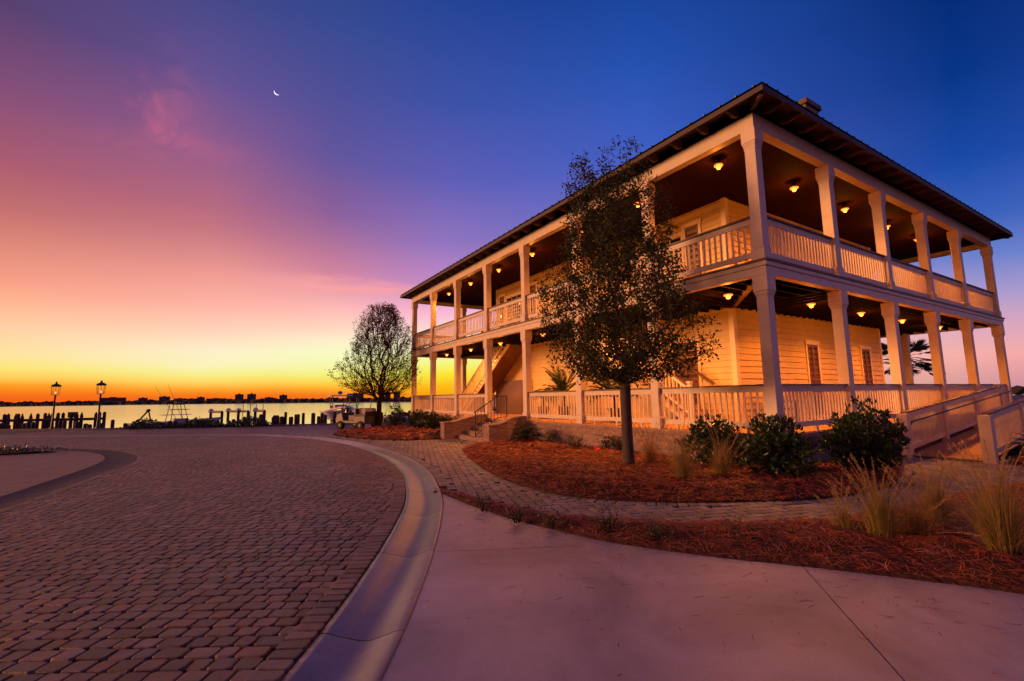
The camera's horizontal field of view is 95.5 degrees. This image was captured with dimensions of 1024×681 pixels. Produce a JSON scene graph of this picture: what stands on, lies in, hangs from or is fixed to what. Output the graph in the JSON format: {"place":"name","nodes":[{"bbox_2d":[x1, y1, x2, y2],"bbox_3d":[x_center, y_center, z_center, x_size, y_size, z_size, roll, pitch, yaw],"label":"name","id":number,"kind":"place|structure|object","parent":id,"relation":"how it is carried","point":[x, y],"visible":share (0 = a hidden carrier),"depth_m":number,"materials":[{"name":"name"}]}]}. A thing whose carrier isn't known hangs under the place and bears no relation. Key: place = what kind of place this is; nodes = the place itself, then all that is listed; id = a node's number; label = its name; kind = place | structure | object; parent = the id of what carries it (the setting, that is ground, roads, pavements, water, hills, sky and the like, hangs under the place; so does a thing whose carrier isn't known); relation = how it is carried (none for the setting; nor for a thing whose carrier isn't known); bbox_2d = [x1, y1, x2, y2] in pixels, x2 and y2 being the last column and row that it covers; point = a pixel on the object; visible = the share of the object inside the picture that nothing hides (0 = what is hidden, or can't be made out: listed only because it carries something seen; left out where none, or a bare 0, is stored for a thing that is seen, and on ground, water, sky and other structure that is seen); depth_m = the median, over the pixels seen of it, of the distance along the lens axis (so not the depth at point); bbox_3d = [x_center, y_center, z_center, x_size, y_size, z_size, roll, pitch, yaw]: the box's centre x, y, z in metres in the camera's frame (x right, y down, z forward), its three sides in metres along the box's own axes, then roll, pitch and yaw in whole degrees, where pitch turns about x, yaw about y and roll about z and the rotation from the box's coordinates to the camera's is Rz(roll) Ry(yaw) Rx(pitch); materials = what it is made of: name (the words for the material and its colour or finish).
{"place":"outdoors","nodes":[
{"label":"outdoors","id":0,"kind":"place"},
{"bbox_2d":[0,451,104,496],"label":"apron","id":1,"kind":"object","parent":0,"point":[20,471],"visible":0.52,"depth_m":12.82,"materials":[{"name":"concrete"}]},
{"bbox_2d":[0,448,135,508],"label":"curb strip","id":2,"kind":"object","parent":1,"relation":"on","point":[112,460],"visible":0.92,"depth_m":11.19,"materials":[{"name":"concrete"}]},
{"bbox_2d":[0,447,144,512],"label":"curb","id":3,"kind":"structure","parent":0,"point":[140,457],"depth_m":10.17,"materials":[{"name":"concrete"}]},
{"bbox_2d":[101,397,125,401],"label":"building","id":4,"kind":"structure","parent":0,"point":[115,399],"depth_m":1228.90,"materials":[{"name":"black"}]},
{"bbox_2d":[159,396,169,400],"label":"building","id":5,"kind":"structure","parent":0,"point":[165,398],"depth_m":1054.91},
{"bbox_2d":[0,435,405,680],"bbox_3d":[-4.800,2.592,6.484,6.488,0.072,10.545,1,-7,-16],"label":"driveway","id":6,"kind":"structure","parent":0,"point":[231,577],"depth_m":4.75,"materials":[{"name":"brick"}]},
{"bbox_2d":[0,423,408,490],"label":"courtyard","id":7,"kind":"structure","parent":0,"point":[172,457],"depth_m":16.52,"materials":[{"name":"brick"}]},
{"bbox_2d":[336,398,376,428],"bbox_3d":[-9.074,4.283,27.415,2.513,1.774,1.310,-5,-8,30],"label":"golf cart","id":8,"kind":"object","parent":7,"relation":"on","point":[355,419],"visible":0.91,"depth_m":26.91,"materials":[{"name":"paint"}]},
{"bbox_2d":[359,408,375,413],"bbox_3d":[-8.387,4.093,27.006,0.626,0.346,0.850,-5,-8,30],"label":"rolled bag","id":9,"kind":"object","parent":8,"relation":"on","point":[363,411],"visible":0.77,"depth_m":26.73,"materials":[{"name":"fabric"}]},
{"bbox_2d":[383,412,407,423],"bbox_3d":[-8.445,5.980,34.670,2.018,1.232,5.654,-1,-7,-2],"label":"console boat","id":10,"kind":"object","parent":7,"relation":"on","point":[384,417],"visible":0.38,"depth_m":32.66,"materials":[{"name":"white plastic"}]},
{"bbox_2d":[9,401,410,406],"bbox_3d":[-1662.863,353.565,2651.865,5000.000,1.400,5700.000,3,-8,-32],"label":"shore","id":11,"kind":"structure","parent":0,"point":[248,403],"depth_m":575.91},
{"bbox_2d":[206,398,225,400],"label":"building","id":12,"kind":"structure","parent":11,"relation":"on","point":[207,399],"depth_m":877.49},
{"bbox_2d":[235,393,243,398],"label":"building","id":13,"kind":"structure","parent":11,"relation":"on","point":[238,395],"depth_m":798.76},
{"bbox_2d":[0,396,494,406],"bbox_3d":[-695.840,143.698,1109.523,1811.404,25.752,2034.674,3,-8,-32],"label":"woods","id":14,"kind":"object","parent":11,"relation":"on","point":[148,402],"visible":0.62,"depth_m":855.09,"materials":[{"name":"black plant"}]},
{"bbox_2d":[347,393,363,397],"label":"building","id":15,"kind":"structure","parent":11,"relation":"on","point":[355,395],"depth_m":522.06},
{"bbox_2d":[247,393,255,399],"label":"building","id":16,"kind":"structure","parent":0,"point":[251,396],"depth_m":753.74,"materials":[{"name":"black"}]},
{"bbox_2d":[262,434,448,488],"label":"walkway","id":17,"kind":"structure","parent":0,"point":[440,479],"depth_m":12.09,"materials":[{"name":"grey concrete"}]},
{"bbox_2d":[0,394,1023,428],"bbox_3d":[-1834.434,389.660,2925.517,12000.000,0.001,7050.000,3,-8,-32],"label":"water","id":18,"kind":"structure","parent":0,"point":[120,415],"depth_m":173.58,"materials":[{"name":"yellow liquid"}]},
{"bbox_2d":[26,421,31,428],"bbox_3d":[-34.256,6.758,32.907,0.267,2.045,0.271,3,-8,-32],"label":"piling","id":19,"kind":"object","parent":18,"relation":"in","point":[28,425],"visible":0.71,"depth_m":32.91,"materials":[{"name":"brown wood"}]},
{"bbox_2d":[0,412,105,428],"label":"dock","id":20,"kind":"object","parent":18,"relation":"in","point":[18,421],"visible":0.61,"depth_m":39.78,"materials":[{"name":"brown wood"}]},
{"bbox_2d":[62,420,66,427],"bbox_3d":[-31.280,6.619,32.456,0.232,2.110,0.236,3,-8,-32],"label":"piling","id":21,"kind":"object","parent":18,"relation":"in","point":[64,423],"visible":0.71,"depth_m":32.47,"materials":[{"name":"brown wood"}]},
{"bbox_2d":[74,421,79,427],"bbox_3d":[-30.096,6.603,32.150,0.298,2.029,0.302,3,-8,-32],"label":"piling","id":22,"kind":"object","parent":18,"relation":"in","point":[77,424],"visible":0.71,"depth_m":32.14,"materials":[{"name":"brown wood"}]},
{"bbox_2d":[127,385,219,426],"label":"fishing boat","id":23,"kind":"object","parent":18,"relation":"on","point":[181,419],"visible":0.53,"depth_m":43.32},
{"bbox_2d":[208,409,223,423],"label":"lift","id":24,"kind":"object","parent":18,"relation":"in","point":[210,411],"visible":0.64,"depth_m":41.09,"materials":[{"name":"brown wood"}]},
{"bbox_2d":[225,408,239,423],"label":"lift","id":25,"kind":"object","parent":18,"relation":"in","point":[228,410],"visible":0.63,"depth_m":41.27,"materials":[{"name":"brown wood"}]},
{"bbox_2d":[236,408,249,420],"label":"lift","id":26,"kind":"object","parent":18,"relation":"in","point":[247,411],"visible":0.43,"depth_m":40.13,"materials":[{"name":"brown wood"}]},
{"bbox_2d":[253,407,265,420],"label":"lift","id":27,"kind":"object","parent":18,"relation":"in","point":[255,410],"visible":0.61,"depth_m":40.51,"materials":[{"name":"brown wood"}]},
{"bbox_2d":[311,413,314,423],"bbox_3d":[-14.087,6.280,32.927,0.280,2.311,0.284,3,-8,-32],"label":"piling","id":28,"kind":"object","parent":18,"relation":"in","point":[312,418],"visible":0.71,"depth_m":32.91,"materials":[{"name":"brown wood"}]},
{"bbox_2d":[332,412,335,422],"bbox_3d":[-12.571,6.228,32.872,0.241,2.349,0.245,3,-8,-32],"label":"piling","id":29,"kind":"object","parent":18,"relation":"in","point":[334,418],"visible":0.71,"depth_m":32.88,"materials":[{"name":"brown wood"}]},
{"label":"boat lift","id":30,"kind":"object","parent":18,"relation":"in","visible":0},
{"bbox_2d":[319,391,354,419],"bbox_3d":[-14.175,5.436,38.274,2.374,2.578,6.652,3,-8,-30],"label":"console boat","id":31,"kind":"object","parent":30,"relation":"on","point":[337,409],"visible":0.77,"depth_m":37.20,"materials":[{"name":"white plastic"}]},
{"bbox_2d":[0,395,1023,640],"bbox_3d":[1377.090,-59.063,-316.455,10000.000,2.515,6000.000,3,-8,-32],"label":"ground","id":32,"kind":"structure","parent":0,"point":[1016,397],"depth_m":20.26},
{"bbox_2d":[0,450,55,453],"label":"mulch bed","id":33,"kind":"object","parent":32,"relation":"on","point":[11,452],"visible":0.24,"depth_m":16.35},
{"bbox_2d":[0,443,66,454],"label":"groundcover","id":34,"kind":"object","parent":33,"relation":"on","point":[26,448],"visible":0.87,"depth_m":16.57,"materials":[{"name":"green plant"}]},
{"bbox_2d":[116,415,273,428],"bbox_3d":[-21.146,5.566,31.232,10.459,0.960,2.568,0,-7,-5],"label":"waterside groundcover","id":35,"kind":"object","parent":32,"relation":"on","point":[138,424],"visible":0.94,"depth_m":31.29,"materials":[{"name":"green plant"}]},
{"bbox_2d":[0,422,407,431],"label":"seawall","id":36,"kind":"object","parent":32,"relation":"on","point":[16,430],"visible":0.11,"depth_m":31.81,"materials":[{"name":"concrete"}]},
{"bbox_2d":[49,381,61,428],"bbox_3d":[-31.866,4.521,32.394,0.619,3.340,0.619,3,-8,-32],"label":"lamp post","id":37,"kind":"object","parent":36,"relation":"on","point":[56,384],"visible":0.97,"depth_m":32.34,"materials":[{"name":"black metal"}]},
{"bbox_2d":[95,380,106,427],"bbox_3d":[-28.020,4.361,31.619,0.619,3.340,0.619,3,-8,-32],"label":"lamp post","id":38,"kind":"object","parent":36,"relation":"on","point":[101,383],"visible":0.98,"depth_m":31.58,"materials":[{"name":"black metal"}]},
{"bbox_2d":[139,409,150,419],"bbox_3d":[-27.157,5.831,34.123,1.452,1.602,0.393,5,-9,-40],"label":"frame hoist","id":39,"kind":"object","parent":36,"relation":"on","point":[147,411],"visible":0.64,"depth_m":34.31,"materials":[{"name":"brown wood"}]},
{"bbox_2d":[0,434,443,680],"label":"gutter","id":40,"kind":"object","parent":32,"relation":"on","point":[381,599],"visible":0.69,"depth_m":4.08,"materials":[{"name":"concrete"}]},
{"bbox_2d":[333,423,440,440],"bbox_3d":[-6.461,4.644,23.662,5.200,0.294,11.400,3,-8,-32],"label":"mulch bed","id":41,"kind":"object","parent":32,"relation":"on","point":[415,435],"visible":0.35,"depth_m":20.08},
{"bbox_2d":[327,301,422,426],"bbox_3d":[-7.544,1.422,27.617,5.280,7.451,5.153,-3,-7,15],"label":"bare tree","id":42,"kind":"object","parent":41,"relation":"on","point":[381,389],"visible":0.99,"depth_m":26.99,"materials":[{"name":"green plant"}]},
{"bbox_2d":[384,402,406,425],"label":"shrub","id":43,"kind":"object","parent":41,"relation":"on","point":[397,419],"visible":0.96,"depth_m":27.09,"materials":[{"name":"green plant"}]},
{"bbox_2d":[405,409,425,426],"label":"shrub","id":44,"kind":"object","parent":41,"relation":"on","point":[415,415],"visible":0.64,"depth_m":25.24,"materials":[{"name":"green plant"}]},
{"bbox_2d":[416,411,444,428],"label":"shrub","id":45,"kind":"object","parent":41,"relation":"on","point":[427,420],"visible":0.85,"depth_m":23.51,"materials":[{"name":"green plant"}]},
{"bbox_2d":[433,413,462,433],"bbox_3d":[-2.825,3.710,20.815,1.709,0.944,1.789,3,-8,-32],"label":"sago palm","id":46,"kind":"object","parent":41,"relation":"on","point":[444,418],"visible":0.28,"depth_m":20.70,"materials":[{"name":"green plant"}]},
{"bbox_2d":[461,438,903,505],"bbox_3d":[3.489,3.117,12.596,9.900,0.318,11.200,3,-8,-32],"label":"mulch bed","id":47,"kind":"object","parent":32,"relation":"on","point":[686,501],"visible":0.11,"depth_m":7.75,"materials":[{"name":"brown plant"}]},
{"bbox_2d":[507,423,545,441],"bbox_3d":[0.481,3.183,15.999,1.428,0.681,1.281,1,-7,-13],"label":"sago palm","id":48,"kind":"object","parent":47,"relation":"on","point":[525,432],"visible":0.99,"depth_m":15.89,"materials":[{"name":"green plant"}]},
{"bbox_2d":[541,430,560,441],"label":"seedling shrub","id":49,"kind":"object","parent":47,"relation":"on","point":[550,437],"visible":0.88,"depth_m":15.39,"materials":[{"name":"green plant"}]},
{"bbox_2d":[567,434,586,447],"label":"seedling shrub","id":50,"kind":"object","parent":47,"relation":"on","point":[578,443],"visible":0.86,"depth_m":13.50,"materials":[{"name":"green plant"}]},
{"bbox_2d":[599,434,617,447],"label":"seedling shrub","id":51,"kind":"object","parent":47,"relation":"on","point":[605,442],"visible":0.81,"depth_m":13.61,"materials":[{"name":"green plant"}]},
{"bbox_2d":[607,435,621,449],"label":"seedling shrub","id":52,"kind":"object","parent":47,"relation":"on","point":[619,441],"visible":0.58,"depth_m":13.32,"materials":[{"name":"green plant"}]},
{"bbox_2d":[531,135,721,464],"bbox_3d":[2.331,-0.904,10.505,3.996,7.606,4.012,3,-8,-32],"label":"oak tree","id":53,"kind":"object","parent":47,"relation":"on","point":[630,355],"visible":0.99,"depth_m":10.22,"materials":[{"name":"green plant"}]},
{"bbox_2d":[632,419,667,462],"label":"ornamental grass","id":54,"kind":"object","parent":47,"relation":"on","point":[650,455],"depth_m":10.38,"materials":[{"name":"green plant"}]},
{"bbox_2d":[651,419,716,479],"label":"ornamental grass","id":55,"kind":"object","parent":47,"relation":"on","point":[682,469],"depth_m":8.34,"materials":[{"name":"green plant"}]},
{"bbox_2d":[673,413,748,465],"bbox_3d":[4.358,2.181,10.031,1.477,1.219,1.225,1,-7,-13],"label":"shrub","id":56,"kind":"object","parent":47,"relation":"on","point":[703,432],"visible":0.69,"depth_m":9.92,"materials":[{"name":"green plant"}]},
{"bbox_2d":[686,422,751,476],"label":"ornamental grass","id":57,"kind":"object","parent":47,"relation":"on","point":[721,468],"depth_m":8.63,"materials":[{"name":"green plant"}]},
{"bbox_2d":[735,411,823,477],"bbox_3d":[4.925,1.981,8.692,1.341,1.314,1.259,-4,-7,20],"label":"shrub","id":58,"kind":"object","parent":47,"relation":"on","point":[783,445],"visible":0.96,"depth_m":8.49,"materials":[{"name":"green plant"}]},
{"bbox_2d":[817,395,911,471],"bbox_3d":[6.923,1.868,9.172,1.806,1.587,1.369,3,-8,-32],"label":"shrub","id":59,"kind":"object","parent":47,"relation":"on","point":[848,436],"visible":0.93,"depth_m":8.93,"materials":[{"name":"green plant"}]},
{"bbox_2d":[400,82,1012,465],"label":"porch house","id":60,"kind":"structure","parent":32,"relation":"on","point":[765,244],"depth_m":14.76,"materials":[{"name":"wood"}]},
{"bbox_2d":[498,293,505,327],"bbox_3d":[-0.545,-1.280,26.016,0.090,2.670,0.780,3,-8,-32],"label":"window","id":61,"kind":"structure","parent":60,"relation":"in","point":[502,296],"depth_m":26.07,"materials":[{"name":"paint"}]},
{"bbox_2d":[505,291,520,324],"bbox_3d":[0.287,-1.368,24.708,0.060,2.420,2.280,3,-8,-32],"label":"window","id":62,"kind":"structure","parent":60,"relation":"in","point":[519,292],"depth_m":25.10,"materials":[{"name":"paint"}]},
{"bbox_2d":[529,281,537,318],"bbox_3d":[1.075,-1.622,23.431,0.090,2.670,0.780,3,-8,-32],"label":"window","id":63,"kind":"structure","parent":60,"relation":"in","point":[534,284],"depth_m":23.48,"materials":[{"name":"paint"}]},
{"bbox_2d":[533,386,561,414],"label":"potted fern","id":64,"kind":"object","parent":60,"relation":"on","point":[546,401],"visible":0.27,"depth_m":19.15,"materials":[{"name":"green plant"}]},
{"bbox_2d":[533,363,588,414],"bbox_3d":[2.001,2.066,19.064,2.698,2.206,2.998,3,-8,-32],"label":"potted palm","id":65,"kind":"object","parent":60,"relation":"on","point":[560,382],"visible":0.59,"depth_m":18.84,"materials":[{"name":"plant"}]},
{"bbox_2d":[586,375,642,421],"bbox_3d":[3.422,1.807,15.766,2.203,1.876,2.350,-7,-9,39],"label":"potted palm","id":66,"kind":"object","parent":60,"relation":"on","point":[605,384],"visible":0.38,"depth_m":15.55,"materials":[{"name":"plant"}]},
{"bbox_2d":[637,231,683,288],"bbox_3d":[5.328,-2.431,16.667,0.060,2.420,2.080,3,-8,-32],"label":"window","id":67,"kind":"structure","parent":60,"relation":"in","point":[679,233],"depth_m":16.16,"materials":[{"name":"paint"}]},
{"bbox_2d":[670,336,702,418],"bbox_3d":[5.820,1.303,15.496,0.090,2.770,1.210,3,-8,-32],"label":"window","id":68,"kind":"structure","parent":60,"relation":"in","point":[698,379],"depth_m":15.33,"materials":[{"name":"paint"}]},
{"bbox_2d":[681,218,703,276],"bbox_3d":[6.043,-2.669,15.508,0.090,2.670,0.780,3,-8,-32],"label":"window","id":69,"kind":"structure","parent":60,"relation":"in","point":[694,224],"depth_m":15.56,"materials":[{"name":"paint"}]},
{"bbox_2d":[714,157,722,169],"bbox_3d":[5.409,-4.637,12.199,0.230,0.311,0.227,3,-8,-32],"label":"ceiling light","id":70,"kind":"object","parent":60,"relation":"attached to","point":[718,165],"visible":1,"depth_m":12.15,"materials":[{"name":"yellow glass"}]},
{"bbox_2d":[723,288,732,298],"bbox_3d":[5.606,-1.260,12.078,0.230,0.371,0.227,3,-8,-32],"label":"ceiling light","id":71,"kind":"object","parent":60,"relation":"attached to","point":[728,294],"visible":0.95,"depth_m":12.03,"materials":[{"name":"yellow glass"}]},
{"bbox_2d":[790,180,797,191],"bbox_3d":[8.254,-4.513,13.622,0.230,0.311,0.227,3,-8,-32],"label":"ceiling light","id":72,"kind":"object","parent":60,"relation":"attached to","point":[794,188],"visible":1,"depth_m":13.58,"materials":[{"name":"yellow glass"}]},
{"bbox_2d":[806,300,815,307],"bbox_3d":[8.690,-1.137,13.533,0.230,0.371,0.227,3,-8,-32],"label":"ceiling light","id":73,"kind":"object","parent":60,"relation":"attached to","point":[811,304],"visible":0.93,"depth_m":13.48,"materials":[{"name":"yellow glass"}]},
{"bbox_2d":[804,340,826,417],"bbox_3d":[10.680,1.342,16.383,0.980,2.700,0.090,3,-8,-32],"label":"window","id":74,"kind":"structure","parent":60,"relation":"in","point":[809,344],"depth_m":16.41,"materials":[{"name":"paint"}]},
{"bbox_2d":[841,202,848,211],"bbox_3d":[10.920,-4.359,15.274,0.230,0.311,0.227,3,-8,-32],"label":"ceiling light","id":75,"kind":"object","parent":60,"relation":"attached to","point":[845,208],"visible":1,"depth_m":15.23,"materials":[{"name":"yellow glass"}]},
{"bbox_2d":[858,345,875,410],"bbox_3d":[14.246,1.549,18.591,0.980,2.700,0.090,3,-8,-32],"label":"window","id":76,"kind":"structure","parent":60,"relation":"in","point":[867,364],"depth_m":18.63,"materials":[{"name":"paint"}]},
{"bbox_2d":[433,481,1023,593],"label":"mulch bed","id":77,"kind":"object","parent":32,"relation":"on","point":[904,574],"visible":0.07,"depth_m":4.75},
{"bbox_2d":[468,493,494,511],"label":"groundcover shrub","id":78,"kind":"object","parent":77,"relation":"on","point":[482,506],"visible":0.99,"depth_m":6.83,"materials":[{"name":"green plant"}]},
{"bbox_2d":[501,501,534,524],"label":"groundcover shrub","id":79,"kind":"object","parent":77,"relation":"on","point":[515,519],"visible":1,"depth_m":6.19,"materials":[{"name":"green plant"}]},
{"bbox_2d":[532,502,569,533],"bbox_3d":[0.495,2.233,5.873,0.366,0.394,0.505,8,-11,-52],"label":"groundcover shrub","id":80,"kind":"object","parent":77,"relation":"on","point":[552,521],"visible":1,"depth_m":5.88,"materials":[{"name":"green plant"}]},
{"bbox_2d":[590,504,624,533],"bbox_3d":[1.191,2.119,5.594,0.419,0.414,0.396,3,-8,-32],"label":"groundcover shrub","id":81,"kind":"object","parent":77,"relation":"on","point":[609,524],"visible":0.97,"depth_m":5.59,"materials":[{"name":"green plant"}]},
{"bbox_2d":[638,515,675,541],"bbox_3d":[1.638,2.144,5.261,0.408,0.323,0.430,-1,-7,-1],"label":"groundcover shrub","id":82,"kind":"object","parent":77,"relation":"on","point":[656,536],"visible":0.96,"depth_m":5.24,"materials":[{"name":"green plant"}]},
{"bbox_2d":[715,515,754,540],"bbox_3d":[2.490,2.111,5.190,0.431,0.374,0.426,-4,-7,20],"label":"groundcover shrub","id":83,"kind":"object","parent":77,"relation":"on","point":[739,530],"visible":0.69,"depth_m":5.23,"materials":[{"name":"green plant"}]},
{"bbox_2d":[813,479,871,532],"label":"ornamental grass","id":84,"kind":"object","parent":77,"relation":"on","point":[840,520],"depth_m":5.30,"materials":[{"name":"plant"}]},
{"bbox_2d":[816,453,940,542],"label":"ornamental grass","id":85,"kind":"object","parent":77,"relation":"on","point":[880,521],"depth_m":5.06,"materials":[{"name":"green plant"}]},
{"bbox_2d":[877,443,970,529],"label":"ornamental grass","id":86,"kind":"object","parent":77,"relation":"on","point":[938,498],"depth_m":5.42,"materials":[{"name":"plant"}]},
{"bbox_2d":[867,462,980,541],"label":"ornamental grass","id":87,"kind":"object","parent":77,"relation":"on","point":[918,519],"depth_m":5.08,"materials":[{"name":"green plant"}]},
{"bbox_2d":[891,431,1023,555],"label":"ornamental grass","id":88,"kind":"object","parent":77,"relation":"on","point":[999,532],"depth_m":4.49,"materials":[{"name":"green plant"}]},
{"bbox_2d":[881,338,945,376],"bbox_3d":[28.363,2.580,33.617,4.345,5.481,4.389,3,-8,-32],"label":"cabbage palm","id":89,"kind":"object","parent":32,"relation":"on","point":[919,346],"visible":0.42,"depth_m":32.93,"materials":[{"name":"green plant"}]},
{"bbox_2d":[888,385,1023,395],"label":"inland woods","id":90,"kind":"object","parent":32,"relation":"on","point":[1017,390],"visible":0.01,"depth_m":177.02,"materials":[{"name":"plant"}]},
{"bbox_2d":[1009,458,1023,465],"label":"mulch bed","id":91,"kind":"object","parent":32,"relation":"on","point":[1019,463],"visible":0.29,"depth_m":10.40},
{"bbox_2d":[1006,454,1023,462],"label":"pine straw","id":92,"kind":"object","parent":91,"relation":"on","point":[1021,457],"visible":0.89,"depth_m":10.62,"materials":[{"name":"brown plant"}]},
{"bbox_2d":[1010,430,1023,448],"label":"sago palm","id":93,"kind":"object","parent":91,"relation":"on","point":[1021,444],"visible":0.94,"depth_m":11.24,"materials":[{"name":"green plant"}]},
{"bbox_2d":[0,0,1023,402],"label":"sky","id":94,"kind":"structure","parent":0,"point":[184,223],"materials":[{"name":"blue"}]},
{"bbox_2d":[271,430,1023,522],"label":"walkway","id":95,"kind":"structure","parent":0,"point":[451,465],"depth_m":8.16,"materials":[{"name":"grey concrete"}]},
{"bbox_2d":[440,414,525,441],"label":"front steps","id":96,"kind":"structure","parent":95,"relation":"on","point":[463,428],"depth_m":18.56,"materials":[{"name":"brick"}]},
{"bbox_2d":[474,396,506,436],"bbox_3d":[-0.850,3.098,18.654,1.518,1.735,0.050,3,-8,-32],"label":"iron handrail","id":97,"kind":"object","parent":96,"relation":"on","point":[494,412],"visible":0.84,"depth_m":18.74,"materials":[{"name":"black metal"}]},
{"bbox_2d":[896,384,1023,463],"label":"access ramp","id":98,"kind":"structure","parent":95,"relation":"on","point":[994,415],"depth_m":12.39,"materials":[{"name":"white wood"}]},
{"bbox_2d":[682,266,697,277],"bbox_3d":[5.584,-1.800,14.802,0.640,1.150,0.740,-6,-9,36],"label":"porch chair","id":99,"kind":"object","parent":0,"point":[687,269],"visible":0.07,"depth_m":15.03,"materials":[{"name":"brown wood"}]},
{"bbox_2d":[382,494,1023,680],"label":"driveway","id":100,"kind":"structure","parent":0,"point":[527,642],"depth_m":3.49,"materials":[{"name":"concrete"}]},
{"bbox_2d":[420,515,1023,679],"bbox_3d":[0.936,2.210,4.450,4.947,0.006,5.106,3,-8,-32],"label":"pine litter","id":101,"kind":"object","parent":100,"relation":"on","point":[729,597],"visible":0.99,"depth_m":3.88,"materials":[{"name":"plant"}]},
{"bbox_2d":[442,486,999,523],"bbox_3d":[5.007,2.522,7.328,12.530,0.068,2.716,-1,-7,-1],"label":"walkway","id":102,"kind":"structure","parent":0,"point":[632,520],"depth_m":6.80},
{"bbox_2d":[784,400,798,420],"bbox_3d":[7.952,1.858,13.813,0.640,1.150,0.740,2,-7,-20],"label":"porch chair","id":103,"kind":"object","parent":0,"point":[792,408],"visible":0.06,"depth_m":13.57,"materials":[{"name":"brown wood"}]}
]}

